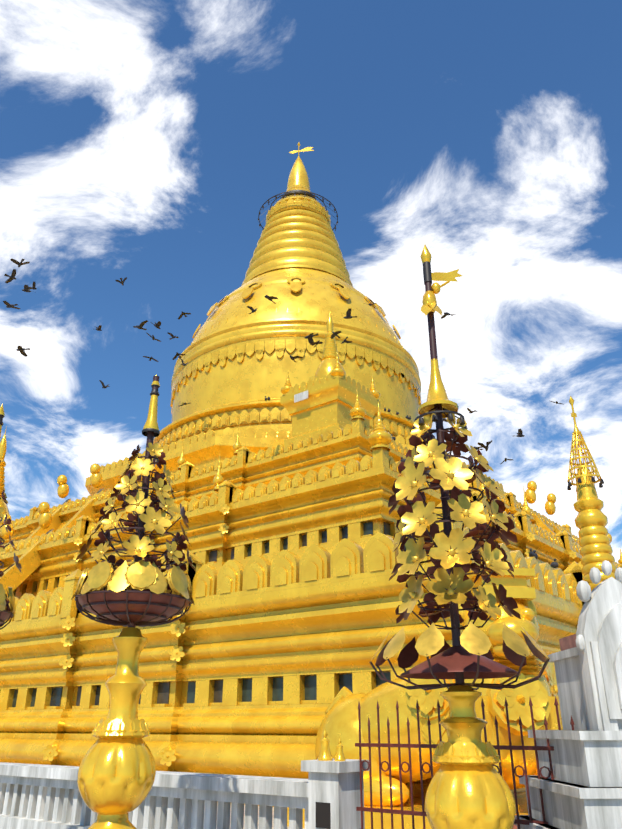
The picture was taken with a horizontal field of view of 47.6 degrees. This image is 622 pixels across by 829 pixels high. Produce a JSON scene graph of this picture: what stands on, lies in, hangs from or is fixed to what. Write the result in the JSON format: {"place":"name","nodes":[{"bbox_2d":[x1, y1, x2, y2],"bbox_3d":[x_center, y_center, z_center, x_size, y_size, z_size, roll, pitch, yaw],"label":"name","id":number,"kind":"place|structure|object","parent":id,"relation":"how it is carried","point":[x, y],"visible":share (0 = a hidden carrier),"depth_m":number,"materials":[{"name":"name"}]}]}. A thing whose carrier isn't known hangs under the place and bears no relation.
{"place":"outdoors","nodes":[
{"label":"outdoors","id":0,"kind":"place"},
{"bbox_2d":[0,489,21,629],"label":"flower ornament","id":1,"kind":"object","parent":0,"point":[7,611],"visible":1,"depth_m":6.90,"materials":[{"name":"gold metal"}]},
{"bbox_2d":[0,404,4,461],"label":"finial","id":2,"kind":"object","parent":1,"relation":"attached to","point":[2,414],"visible":1,"depth_m":7.47,"materials":[{"name":"gold metal"}]},
{"bbox_2d":[77,627,155,828],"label":"post","id":3,"kind":"object","parent":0,"point":[116,774],"visible":0.96,"depth_m":5.61,"materials":[{"name":"gold metal"}]},
{"bbox_2d":[71,375,195,627],"bbox_3d":[-1.576,0.761,6.665,1.040,2.500,1.074,-18,-29,34],"label":"flower ornament","id":4,"kind":"object","parent":3,"relation":"on","point":[142,593],"visible":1,"depth_m":6.18,"materials":[{"name":"gold metal"}]},
{"bbox_2d":[142,374,159,436],"bbox_3d":[-1.571,-0.109,7.045,0.180,0.660,0.180,-18,-29,34],"label":"finial","id":5,"kind":"object","parent":4,"relation":"attached to","point":[151,423],"visible":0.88,"depth_m":6.97,"materials":[{"name":"gold metal"}]},
{"bbox_2d":[203,804,304,828],"bbox_3d":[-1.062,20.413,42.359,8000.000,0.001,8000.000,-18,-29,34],"label":"balustrade gaps","id":6,"kind":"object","parent":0,"point":[258,817],"depth_m":13.27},
{"bbox_2d":[0,759,368,828],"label":"balustrade","id":7,"kind":"object","parent":6,"relation":"on","point":[36,796],"visible":0.79,"depth_m":7.34,"materials":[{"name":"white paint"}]},
{"bbox_2d":[316,802,330,828],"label":"plaque","id":8,"kind":"object","parent":7,"relation":"attached to","point":[323,815],"visible":1,"depth_m":6.29,"materials":[{"name":"black metal"}]},
{"bbox_2d":[317,728,345,760],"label":"spires","id":9,"kind":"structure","parent":7,"relation":"on","point":[325,754],"depth_m":6.55,"materials":[{"name":"gold metal"}]},
{"bbox_2d":[0,463,611,596],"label":"finials","id":10,"kind":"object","parent":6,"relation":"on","point":[13,576],"depth_m":33.30,"materials":[{"name":"gold metal"}]},
{"bbox_2d":[0,398,621,806],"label":"terraced pagoda base","id":11,"kind":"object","parent":6,"relation":"on","point":[256,658],"visible":0.62,"depth_m":20.19,"materials":[{"name":"gold metal"}]},
{"bbox_2d":[171,156,420,422],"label":"stupa dome","id":12,"kind":"structure","parent":11,"relation":"on","point":[297,241],"depth_m":46.23,"materials":[{"name":"gold metal"}]},
{"bbox_2d":[170,198,420,413],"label":"dome ornaments","id":13,"kind":"object","parent":12,"relation":"attached to","point":[300,346],"visible":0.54,"depth_m":45.18,"materials":[{"name":"gold metal"}]},
{"bbox_2d":[258,190,337,230],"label":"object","id":14,"kind":"object","parent":12,"relation":"on","point":[295,192],"visible":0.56,"depth_m":57.39,"materials":[{"name":"black metal"}]},
{"bbox_2d":[286,142,313,191],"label":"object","id":15,"kind":"object","parent":12,"relation":"on","point":[298,187],"visible":0.17,"depth_m":58.99,"materials":[{"name":"gold metal"}]},
{"bbox_2d":[0,311,621,563],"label":"small spires","id":16,"kind":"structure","parent":11,"relation":"on","point":[337,397],"depth_m":32.08,"materials":[{"name":"gold metal"}]},
{"bbox_2d":[294,390,307,402],"bbox_3d":[-0.448,-0.819,32.381,0.800,0.400,0.040,-18,-29,34],"label":"sign board","id":17,"kind":"object","parent":16,"relation":"attached to","point":[301,396],"visible":0.93,"depth_m":32.37,"materials":[{"name":"white paint"}]},
{"bbox_2d":[287,568,562,828],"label":"lion","id":18,"kind":"object","parent":6,"relation":"on","point":[340,718],"visible":0.38,"depth_m":11.66},
{"bbox_2d":[355,696,574,828],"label":"fence","id":19,"kind":"object","parent":6,"relation":"on","point":[430,746],"visible":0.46,"depth_m":6.08,"materials":[{"name":"brown metal"}]},
{"bbox_2d":[514,560,621,828],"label":"shrine","id":20,"kind":"object","parent":6,"relation":"on","point":[582,789],"visible":0.98,"depth_m":5.17,"materials":[{"name":"white stone"}]},
{"bbox_2d":[573,467,616,591],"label":"ringed spire","id":21,"kind":"structure","parent":20,"relation":"on","point":[591,523],"depth_m":6.01,"materials":[{"name":"gold metal"}]},
{"bbox_2d":[567,396,603,491],"bbox_3d":[2.440,0.231,6.443,0.323,0.895,0.324,-18,-29,34],"label":"spire umbrella","id":22,"kind":"object","parent":21,"relation":"on","point":[576,433],"visible":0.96,"depth_m":6.34,"materials":[{"name":"gold metal"}]},
{"bbox_2d":[3,258,563,567],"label":"birds","id":23,"kind":"object","parent":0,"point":[27,288],"visible":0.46,"depth_m":33.62},
{"bbox_2d":[0,0,621,562],"label":"sky","id":24,"kind":"structure","parent":0,"point":[145,142],"materials":[{"name":"blue"}]},
{"bbox_2d":[559,634,576,650],"bbox_3d":[2.439,1.853,5.729,0.620,0.120,0.620,1,-24,-1],"label":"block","id":25,"kind":"object","parent":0,"point":[567,642],"visible":0.25,"depth_m":5.82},
{"bbox_3d":[1.097,3.418,4.557,0.776,0.590,0.776,-18,-29,34],"label":"vase pedestal","id":26,"kind":"object","parent":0,"visible":0},
{"bbox_2d":[425,685,515,828],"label":"post","id":27,"kind":"object","parent":26,"relation":"on","point":[468,787],"visible":0.98,"depth_m":4.79,"materials":[{"name":"gold metal"}]},
{"bbox_2d":[369,281,549,690],"bbox_3d":[1.097,0.273,5.944,1.317,3.845,1.317,-18,-29,34],"label":"flower ornament","id":28,"kind":"object","parent":27,"relation":"on","point":[468,654],"visible":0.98,"depth_m":5.40,"materials":[{"name":"gold metal"}]},
{"bbox_2d":[412,245,466,438],"bbox_3d":[1.113,-0.749,6.413,0.477,1.935,0.491,-18,-29,34],"label":"finial","id":29,"kind":"object","parent":28,"relation":"on","point":[437,393],"visible":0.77,"depth_m":6.20,"materials":[{"name":"gold metal"}]}
]}

